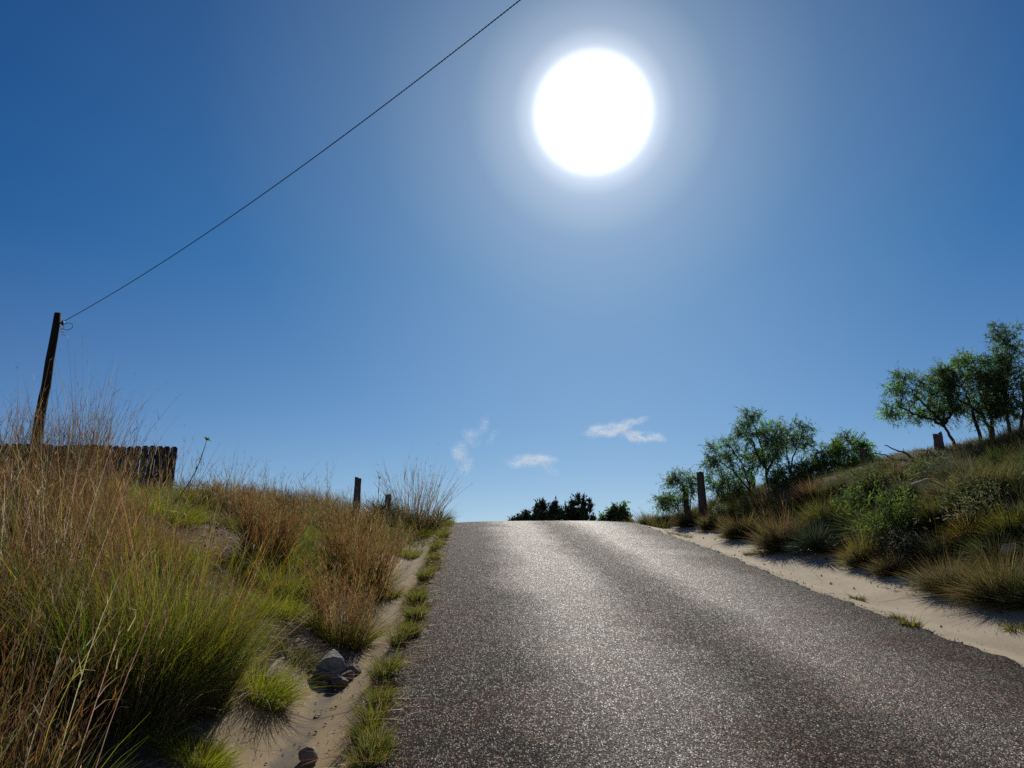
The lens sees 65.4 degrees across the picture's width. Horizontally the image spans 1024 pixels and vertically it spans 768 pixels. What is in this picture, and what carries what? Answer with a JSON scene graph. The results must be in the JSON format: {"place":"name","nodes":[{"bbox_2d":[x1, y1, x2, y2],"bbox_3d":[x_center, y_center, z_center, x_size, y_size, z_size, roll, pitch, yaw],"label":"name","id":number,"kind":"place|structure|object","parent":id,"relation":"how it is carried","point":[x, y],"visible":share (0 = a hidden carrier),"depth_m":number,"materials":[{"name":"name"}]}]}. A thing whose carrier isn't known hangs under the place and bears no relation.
{"place":"outdoors","nodes":[
{"label":"outdoors","id":0,"kind":"place"},
{"bbox_2d":[0,443,1023,767],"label":"ground","id":1,"kind":"structure","parent":0,"point":[140,761],"depth_m":6.27,"materials":[{"name":"soil"}]},
{"bbox_2d":[30,312,72,447],"bbox_3d":[-10.667,0.466,18.374,0.522,4.498,0.269,1,-17,-3],"label":"utility pole","id":2,"kind":"object","parent":1,"relation":"on","point":[51,349],"visible":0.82,"depth_m":18.54,"materials":[{"name":"wood"}]},
{"bbox_2d":[61,0,520,322],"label":"overhead wire","id":3,"kind":"object","parent":2,"relation":"attached to","point":[316,155],"visible":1,"depth_m":12.96,"materials":[{"name":"metal"}]},
{"bbox_2d":[0,444,177,489],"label":"picket fence","id":4,"kind":"object","parent":1,"relation":"on","point":[162,451],"visible":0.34,"depth_m":15.88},
{"bbox_2d":[0,442,321,737],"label":"grass tussock","id":5,"kind":"object","parent":1,"relation":"on","point":[83,651],"depth_m":4.41,"materials":[{"name":"plant"}]},
{"bbox_2d":[81,480,245,579],"bbox_3d":[-3.442,1.470,7.949,1.656,1.174,1.676,12,-21,-34],"label":"grass tussock","id":6,"kind":"object","parent":1,"relation":"on","point":[189,558],"depth_m":7.79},
{"bbox_2d":[109,482,218,529],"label":"grass tussock","id":7,"kind":"object","parent":1,"relation":"on","point":[187,521],"depth_m":10.44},
{"bbox_2d":[3,424,342,721],"bbox_3d":[-2.109,1.133,5.133,2.172,1.936,2.220,1,-17,-3],"label":"grass tussock","id":8,"kind":"object","parent":1,"relation":"on","point":[222,701],"depth_m":4.88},
{"bbox_2d":[139,712,259,767],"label":"grass tuft","id":9,"kind":"object","parent":1,"relation":"on","point":[213,757],"visible":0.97,"depth_m":4.24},
{"bbox_2d":[0,337,432,767],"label":"dry grass","id":10,"kind":"structure","parent":1,"relation":"on","point":[80,472],"depth_m":5.55,"materials":[{"name":"plant"}]},
{"bbox_2d":[0,458,439,767],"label":"green grass","id":11,"kind":"structure","parent":1,"relation":"on","point":[227,521],"depth_m":7.03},
{"bbox_2d":[194,471,260,515],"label":"grass clump","id":12,"kind":"object","parent":1,"relation":"on","point":[217,492],"visible":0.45,"depth_m":12.91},
{"bbox_2d":[218,463,327,571],"bbox_3d":[-2.960,1.662,9.774,1.454,1.340,1.452,-10,-20,28],"label":"grass clump","id":13,"kind":"object","parent":1,"relation":"on","point":[280,535],"visible":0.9,"depth_m":9.54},
{"bbox_2d":[238,582,312,620],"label":"grass tussock","id":14,"kind":"object","parent":1,"relation":"on","point":[290,610],"depth_m":7.62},
{"bbox_2d":[257,627,327,669],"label":"grass tuft","id":15,"kind":"object","parent":1,"relation":"on","point":[313,662],"visible":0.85,"depth_m":6.53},
{"bbox_2d":[233,644,356,726],"bbox_3d":[-1.774,2.014,5.475,1.338,0.693,1.206,1,-17,-3],"label":"grass tussock","id":16,"kind":"object","parent":1,"relation":"on","point":[278,694],"depth_m":5.40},
{"bbox_2d":[234,533,364,602],"bbox_3d":[-2.401,2.074,8.747,1.447,0.856,1.546,12,-21,-33],"label":"grass tussock","id":17,"kind":"object","parent":1,"relation":"on","point":[297,588],"depth_m":8.56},
{"bbox_2d":[172,530,443,767],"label":"gutter","id":18,"kind":"object","parent":1,"relation":"on","point":[292,733],"visible":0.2,"depth_m":5.32,"materials":[{"name":"soil"}]},
{"bbox_2d":[298,746,318,766],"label":"rock","id":19,"kind":"object","parent":18,"relation":"on","point":[306,754],"visible":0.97,"depth_m":4.54,"materials":[{"name":"stone"}]},
{"bbox_2d":[311,669,329,679],"bbox_3d":[-1.504,2.283,6.267,0.139,0.082,0.197,8,-19,-25],"label":"rock","id":20,"kind":"object","parent":18,"relation":"on","point":[323,673],"visible":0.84,"depth_m":6.22,"materials":[{"name":"stone"}]},
{"bbox_2d":[315,649,345,674],"bbox_3d":[-1.446,2.260,6.435,0.261,0.226,0.214,1,-17,-3],"label":"boulder","id":21,"kind":"object","parent":18,"relation":"on","point":[332,660],"visible":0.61,"depth_m":6.36,"materials":[{"name":"stone"}]},
{"bbox_2d":[331,676,348,687],"bbox_3d":[-1.331,2.299,6.147,0.145,0.088,0.093,13,-21,-35],"label":"rock","id":22,"kind":"object","parent":18,"relation":"on","point":[339,682],"visible":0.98,"depth_m":6.12,"materials":[{"name":"stone"}]},
{"bbox_2d":[334,690,405,744],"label":"grass tuft","id":23,"kind":"object","parent":18,"relation":"on","point":[375,715],"visible":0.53,"depth_m":4.74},
{"bbox_2d":[336,710,406,767],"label":"grass tuft","id":24,"kind":"object","parent":18,"relation":"on","point":[384,742],"visible":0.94,"depth_m":4.21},
{"bbox_2d":[352,673,406,710],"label":"grass tuft","id":25,"kind":"object","parent":18,"relation":"on","point":[379,694],"visible":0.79,"depth_m":5.18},
{"bbox_2d":[359,641,417,685],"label":"grass tuft","id":26,"kind":"object","parent":18,"relation":"on","point":[390,667],"visible":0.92,"depth_m":5.86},
{"bbox_2d":[384,543,423,558],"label":"grass tussock","id":27,"kind":"object","parent":18,"relation":"on","point":[412,556],"depth_m":14.22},
{"bbox_2d":[377,613,432,650],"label":"grass tuft","id":28,"kind":"object","parent":18,"relation":"on","point":[408,633],"visible":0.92,"depth_m":6.98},
{"bbox_2d":[396,581,432,606],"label":"grass tuft","id":29,"kind":"object","parent":18,"relation":"on","point":[420,597],"visible":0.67,"depth_m":8.84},
{"bbox_2d":[411,565,444,582],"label":"grass tuft","id":30,"kind":"object","parent":18,"relation":"on","point":[430,573],"visible":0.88,"depth_m":10.58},
{"bbox_2d":[269,510,358,561],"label":"grass tussock","id":31,"kind":"object","parent":1,"relation":"on","point":[308,543],"depth_m":11.15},
{"bbox_2d":[266,530,405,651],"bbox_3d":[-1.650,2.035,7.647,1.463,1.256,1.478,1,-17,-3],"label":"grass clump","id":32,"kind":"object","parent":1,"relation":"on","point":[333,628],"visible":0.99,"depth_m":7.45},
{"bbox_2d":[314,486,390,543],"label":"grass clump","id":33,"kind":"object","parent":1,"relation":"on","point":[344,509],"visible":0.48,"depth_m":14.26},
{"bbox_2d":[352,477,361,519],"bbox_3d":[-3.333,2.571,17.070,0.180,1.181,0.181,1,-17,-3],"label":"fence post","id":34,"kind":"object","parent":1,"relation":"on","point":[357,487],"visible":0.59,"depth_m":17.07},
{"bbox_2d":[295,482,425,599],"bbox_3d":[-1.892,1.978,10.310,1.778,1.608,1.780,15,-23,-39],"label":"grass clump","id":35,"kind":"object","parent":1,"relation":"on","point":[343,543],"visible":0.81,"depth_m":10.11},
{"bbox_2d":[360,492,410,521],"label":"clump","id":36,"kind":"object","parent":1,"relation":"on","point":[382,507],"visible":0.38,"depth_m":18.00,"materials":[{"name":"green plant"}]},
{"bbox_2d":[361,578,415,601],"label":"grass tussock","id":37,"kind":"object","parent":1,"relation":"on","point":[391,595],"depth_m":10.09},
{"bbox_2d":[334,517,456,767],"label":"verge grass","id":38,"kind":"structure","parent":1,"relation":"on","point":[415,590],"depth_m":5.56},
{"bbox_2d":[395,597,436,621],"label":"grass tuft","id":39,"kind":"object","parent":1,"relation":"on","point":[420,611],"visible":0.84,"depth_m":7.90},
{"bbox_2d":[367,443,472,531],"bbox_3d":[-2.266,2.570,19.500,2.724,2.394,2.738,1,-17,-3],"label":"grass clump","id":40,"kind":"object","parent":1,"relation":"on","point":[432,520],"visible":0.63,"depth_m":19.13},
{"bbox_2d":[0,443,1014,765],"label":"gravel","id":41,"kind":"structure","parent":1,"relation":"on","point":[416,589],"depth_m":8.29,"materials":[{"name":"gravel"}]},
{"bbox_2d":[5,440,1022,767],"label":"dead grass","id":42,"kind":"structure","parent":1,"relation":"on","point":[323,644],"depth_m":6.99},
{"bbox_2d":[507,509,542,520],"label":"juniper tree","id":43,"kind":"object","parent":1,"relation":"on","point":[521,517],"visible":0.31,"depth_m":44.66,"materials":[{"name":"green plant"}]},
{"bbox_2d":[525,498,551,520],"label":"juniper tree","id":44,"kind":"object","parent":1,"relation":"on","point":[540,507],"visible":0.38,"depth_m":44.85,"materials":[{"name":"green plant"}]},
{"bbox_2d":[545,496,571,520],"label":"juniper tree","id":45,"kind":"object","parent":1,"relation":"on","point":[557,513],"visible":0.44,"depth_m":44.84,"materials":[{"name":"green plant"}]},
{"bbox_2d":[562,492,596,520],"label":"juniper tree","id":46,"kind":"object","parent":1,"relation":"on","point":[581,513],"visible":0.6,"depth_m":44.97,"materials":[{"name":"green plant"}]},
{"bbox_2d":[597,500,632,522],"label":"tree","id":47,"kind":"object","parent":1,"relation":"on","point":[617,513],"visible":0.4,"depth_m":40.02,"materials":[{"name":"green plant"}]},
{"bbox_2d":[648,485,677,517],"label":"mesquite bush","id":48,"kind":"object","parent":1,"relation":"on","point":[666,498],"visible":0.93,"depth_m":21.85,"materials":[{"name":"green plant"}]},
{"bbox_2d":[651,489,694,520],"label":"mesquite bush","id":49,"kind":"object","parent":1,"relation":"on","point":[678,504],"visible":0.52,"depth_m":22.42,"materials":[{"name":"green plant"}]},
{"bbox_2d":[656,464,707,513],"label":"mesquite bush","id":50,"kind":"object","parent":1,"relation":"on","point":[691,489],"visible":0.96,"depth_m":21.30,"materials":[{"name":"green plant"}]},
{"bbox_2d":[668,499,703,527],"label":"grass tussock","id":51,"kind":"object","parent":1,"relation":"on","point":[684,520],"depth_m":19.71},
{"bbox_2d":[696,471,707,519],"bbox_3d":[4.857,2.940,20.331,0.240,1.447,0.240,1,-17,-3],"label":"fence post","id":52,"kind":"object","parent":1,"relation":"on","point":[701,490],"visible":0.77,"depth_m":20.29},
{"bbox_2d":[703,492,733,516],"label":"grass tussock","id":53,"kind":"object","parent":1,"relation":"on","point":[714,502],"depth_m":20.38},
{"bbox_2d":[696,429,758,493],"bbox_3d":[5.474,2.015,20.268,1.656,1.739,1.294,1,-17,-3],"label":"mesquite tree","id":54,"kind":"object","parent":1,"relation":"on","point":[714,462],"visible":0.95,"depth_m":20.16,"materials":[{"name":"green plant"}]},
{"bbox_2d":[704,466,755,501],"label":"mesquite bush","id":55,"kind":"object","parent":1,"relation":"on","point":[721,485],"visible":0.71,"depth_m":20.77,"materials":[{"name":"green plant"}]},
{"bbox_2d":[702,509,766,540],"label":"grass tussock","id":56,"kind":"object","parent":1,"relation":"on","point":[732,529],"depth_m":16.22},
{"bbox_2d":[716,490,754,517],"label":"grass tussock","id":57,"kind":"object","parent":1,"relation":"on","point":[729,506],"depth_m":18.81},
{"bbox_2d":[731,487,771,520],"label":"grass tussock","id":58,"kind":"object","parent":1,"relation":"on","point":[744,506],"depth_m":18.04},
{"bbox_2d":[739,486,780,517],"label":"grass tussock","id":59,"kind":"object","parent":1,"relation":"on","point":[757,506],"depth_m":17.41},
{"bbox_2d":[727,406,794,485],"bbox_3d":[6.164,1.550,19.770,1.622,2.203,1.619,-12,-21,34],"label":"mesquite tree","id":60,"kind":"object","parent":1,"relation":"on","point":[774,443],"visible":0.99,"depth_m":19.71,"materials":[{"name":"green plant"}]},
{"bbox_2d":[745,499,778,522],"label":"grass tussock","id":61,"kind":"object","parent":1,"relation":"on","point":[766,508],"depth_m":16.83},
{"bbox_2d":[735,489,830,553],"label":"grass tussock","id":62,"kind":"object","parent":1,"relation":"on","point":[772,537],"depth_m":14.06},
{"bbox_2d":[764,492,801,525],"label":"grass tussock","id":63,"kind":"object","parent":1,"relation":"on","point":[779,508],"depth_m":15.99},
{"bbox_2d":[758,453,835,493],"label":"mesquite bush","id":64,"kind":"object","parent":1,"relation":"on","point":[801,468],"visible":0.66,"depth_m":18.39,"materials":[{"name":"green plant"}]},
{"bbox_2d":[781,414,823,477],"bbox_3d":[7.256,1.657,20.182,1.284,1.965,1.154,10,-20,-29],"label":"mesquite tree","id":65,"kind":"object","parent":1,"relation":"on","point":[794,438],"visible":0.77,"depth_m":20.22,"materials":[{"name":"green plant"}]},
{"bbox_2d":[781,476,826,509],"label":"grass tussock","id":66,"kind":"object","parent":1,"relation":"on","point":[797,498],"depth_m":15.70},
{"bbox_2d":[787,477,828,509],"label":"grass tussock","id":67,"kind":"object","parent":1,"relation":"on","point":[810,494],"depth_m":15.62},
{"bbox_2d":[782,514,847,556],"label":"grass tuft","id":68,"kind":"object","parent":1,"relation":"on","point":[819,540],"visible":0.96,"depth_m":13.10,"materials":[{"name":"green plant"}]},
{"bbox_2d":[785,482,852,533],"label":"grass tussock","id":69,"kind":"object","parent":1,"relation":"on","point":[803,516],"depth_m":14.19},
{"bbox_2d":[804,493,855,534],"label":"grass tussock","id":70,"kind":"object","parent":1,"relation":"on","point":[830,518],"depth_m":14.00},
{"bbox_2d":[809,468,858,503],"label":"grass tussock","id":71,"kind":"object","parent":1,"relation":"on","point":[830,488],"depth_m":15.12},
{"bbox_2d":[646,525,1023,666],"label":"sandy road shoulder","id":72,"kind":"object","parent":1,"relation":"on","point":[812,567],"visible":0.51,"depth_m":9.68,"materials":[{"name":"soil"}]},
{"bbox_2d":[693,509,727,531],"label":"grass tussock","id":73,"kind":"object","parent":72,"relation":"on","point":[706,523],"depth_m":18.28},
{"bbox_2d":[996,618,1023,632],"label":"grass tuft","id":74,"kind":"object","parent":72,"relation":"on","point":[1010,627],"visible":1,"depth_m":7.73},
{"bbox_2d":[804,426,882,472],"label":"mesquite bush","id":75,"kind":"object","parent":1,"relation":"on","point":[837,449],"visible":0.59,"depth_m":18.59,"materials":[{"name":"green plant"}]},
{"bbox_2d":[819,483,879,512],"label":"shrub","id":76,"kind":"object","parent":1,"relation":"on","point":[860,495],"visible":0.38,"depth_m":13.82,"materials":[{"name":"green plant"}]},
{"bbox_2d":[825,490,875,534],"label":"grass tussock","id":77,"kind":"object","parent":1,"relation":"on","point":[840,517],"depth_m":13.43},
{"bbox_2d":[824,519,894,571],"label":"grass tussock","id":78,"kind":"object","parent":1,"relation":"on","point":[862,553],"depth_m":11.63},
{"bbox_2d":[838,458,904,498],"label":"shrub","id":79,"kind":"object","parent":1,"relation":"on","point":[869,482],"visible":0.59,"depth_m":13.97,"materials":[{"name":"green plant"}]},
{"bbox_2d":[830,497,924,547],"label":"grass tussock","id":80,"kind":"object","parent":1,"relation":"on","point":[852,529],"depth_m":12.64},
{"bbox_2d":[841,451,917,482],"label":"grass tussock","id":81,"kind":"object","parent":1,"relation":"on","point":[884,465],"depth_m":15.01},
{"bbox_2d":[832,463,928,556],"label":"shrub","id":82,"kind":"object","parent":1,"relation":"on","point":[895,520],"visible":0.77,"depth_m":11.92,"materials":[{"name":"green plant"}]},
{"bbox_2d":[853,547,920,579],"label":"grass tussock","id":83,"kind":"object","parent":1,"relation":"on","point":[882,568],"depth_m":10.79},
{"bbox_2d":[873,456,919,485],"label":"grass tussock","id":84,"kind":"object","parent":1,"relation":"on","point":[896,472],"depth_m":14.01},
{"bbox_2d":[871,518,927,561],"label":"shrub","id":85,"kind":"object","parent":1,"relation":"on","point":[902,548],"visible":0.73,"depth_m":11.14,"materials":[{"name":"green plant"}]},
{"bbox_2d":[873,467,929,507],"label":"grass tussock","id":86,"kind":"object","parent":1,"relation":"on","point":[912,486],"depth_m":12.93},
{"bbox_2d":[873,361,968,445],"bbox_3d":[9.243,0.529,18.018,2.202,2.044,1.553,1,-17,-3],"label":"mesquite tree","id":87,"kind":"object","parent":1,"relation":"on","point":[930,406],"visible":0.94,"depth_m":17.88,"materials":[{"name":"green plant"}]},
{"bbox_2d":[903,449,953,479],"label":"shrub","id":88,"kind":"object","parent":1,"relation":"on","point":[929,465],"visible":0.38,"depth_m":13.80,"materials":[{"name":"green plant"}]},
{"bbox_2d":[912,472,952,505],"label":"grass tussock","id":89,"kind":"object","parent":1,"relation":"on","point":[928,493],"depth_m":12.16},
{"bbox_2d":[899,518,968,568],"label":"grass tussock","id":90,"kind":"object","parent":1,"relation":"on","point":[929,550],"depth_m":10.57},
{"bbox_2d":[905,481,962,531],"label":"grass tussock","id":91,"kind":"object","parent":1,"relation":"on","point":[926,519],"depth_m":11.42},
{"bbox_2d":[933,431,944,449],"bbox_3d":[9.146,1.335,17.081,0.242,0.628,0.247,1,-17,-3],"label":"fence post","id":92,"kind":"object","parent":1,"relation":"on","point":[938,440],"visible":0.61,"depth_m":17.04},
{"bbox_2d":[888,543,1007,602],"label":"grass tussock","id":93,"kind":"object","parent":1,"relation":"on","point":[930,587],"depth_m":9.45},
{"bbox_2d":[917,461,996,495],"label":"grass tussock","id":94,"kind":"object","parent":1,"relation":"on","point":[945,477],"depth_m":12.63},
{"bbox_2d":[919,503,999,551],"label":"grass tussock","id":95,"kind":"object","parent":1,"relation":"on","point":[960,529],"depth_m":10.44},
{"bbox_2d":[931,442,987,465],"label":"grass tussock","id":96,"kind":"object","parent":1,"relation":"on","point":[967,453],"depth_m":14.42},
{"bbox_2d":[914,534,1023,615],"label":"grass tussock","id":97,"kind":"object","parent":1,"relation":"on","point":[971,593],"depth_m":8.67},
{"bbox_2d":[918,464,1019,511],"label":"shrub","id":98,"kind":"object","parent":1,"relation":"on","point":[963,493],"visible":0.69,"depth_m":11.20,"materials":[{"name":"green plant"}]},
{"bbox_2d":[923,479,1019,530],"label":"shrub","id":99,"kind":"object","parent":1,"relation":"on","point":[973,507],"visible":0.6,"depth_m":10.66,"materials":[{"name":"green plant"}]},
{"bbox_2d":[924,346,1019,439],"bbox_3d":[10.358,0.286,17.849,2.059,2.316,1.622,1,-17,-3],"label":"mesquite tree","id":100,"kind":"object","parent":1,"relation":"on","point":[960,375],"visible":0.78,"depth_m":17.71,"materials":[{"name":"green plant"}]},
{"bbox_2d":[944,522,1023,568],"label":"grass tussock","id":101,"kind":"object","parent":1,"relation":"on","point":[988,549],"depth_m":9.74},
{"bbox_2d":[961,493,1023,542],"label":"grass tussock","id":102,"kind":"object","parent":1,"relation":"on","point":[1011,526],"depth_m":9.90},
{"bbox_2d":[963,548,1023,616],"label":"grass tussock","id":103,"kind":"object","parent":1,"relation":"on","point":[1017,595],"depth_m":8.29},
{"bbox_2d":[965,319,1023,433],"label":"mesquite tree","id":104,"kind":"object","parent":1,"relation":"on","point":[1005,359],"visible":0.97,"depth_m":17.50,"materials":[{"name":"green plant"}]},
{"bbox_2d":[972,441,1020,466],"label":"grass tussock","id":105,"kind":"object","parent":1,"relation":"on","point":[992,459],"depth_m":13.53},
{"bbox_2d":[975,450,1023,481],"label":"grass tussock","id":106,"kind":"object","parent":1,"relation":"on","point":[1013,467],"depth_m":12.22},
{"bbox_2d":[988,476,1023,503],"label":"grass tussock","id":107,"kind":"object","parent":1,"relation":"on","point":[1014,491],"depth_m":10.98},
{"bbox_2d":[988,418,1023,450],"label":"shrub","id":108,"kind":"object","parent":1,"relation":"on","point":[1016,440],"depth_m":14.78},
{"bbox_2d":[993,483,1023,522],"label":"grass tussock","id":109,"kind":"object","parent":1,"relation":"on","point":[1006,505],"depth_m":10.15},
{"bbox_2d":[994,532,1023,563],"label":"grass tussock","id":110,"kind":"object","parent":1,"relation":"on","point":[1022,546],"depth_m":9.30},
{"bbox_2d":[0,0,1023,522],"label":"sky","id":111,"kind":"structure","parent":0,"point":[561,260],"materials":[{"name":"blue"}]},
{"bbox_2d":[379,521,1023,767],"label":"road","id":112,"kind":"structure","parent":0,"point":[586,644],"depth_m":5.74,"materials":[{"name":"asphalt"}]},
{"bbox_2d":[891,613,927,627],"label":"grass tuft","id":113,"kind":"object","parent":112,"relation":"on","point":[913,623],"visible":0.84,"depth_m":7.49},
{"bbox_2d":[622,427,1023,576],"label":"bank grass","id":114,"kind":"structure","parent":0,"point":[660,524],"depth_m":16.99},
{"bbox_2d":[923,448,991,479],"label":"grass tussock","id":115,"kind":"object","parent":114,"relation":"on","point":[943,470],"depth_m":13.08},
{"bbox_2d":[916,454,1023,504],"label":"shrub","id":116,"kind":"object","parent":114,"relation":"on","point":[952,484],"depth_m":11.65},
{"bbox_2d":[953,451,1023,492],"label":"grass tussock","id":117,"kind":"object","parent":114,"relation":"on","point":[1018,476],"depth_m":11.51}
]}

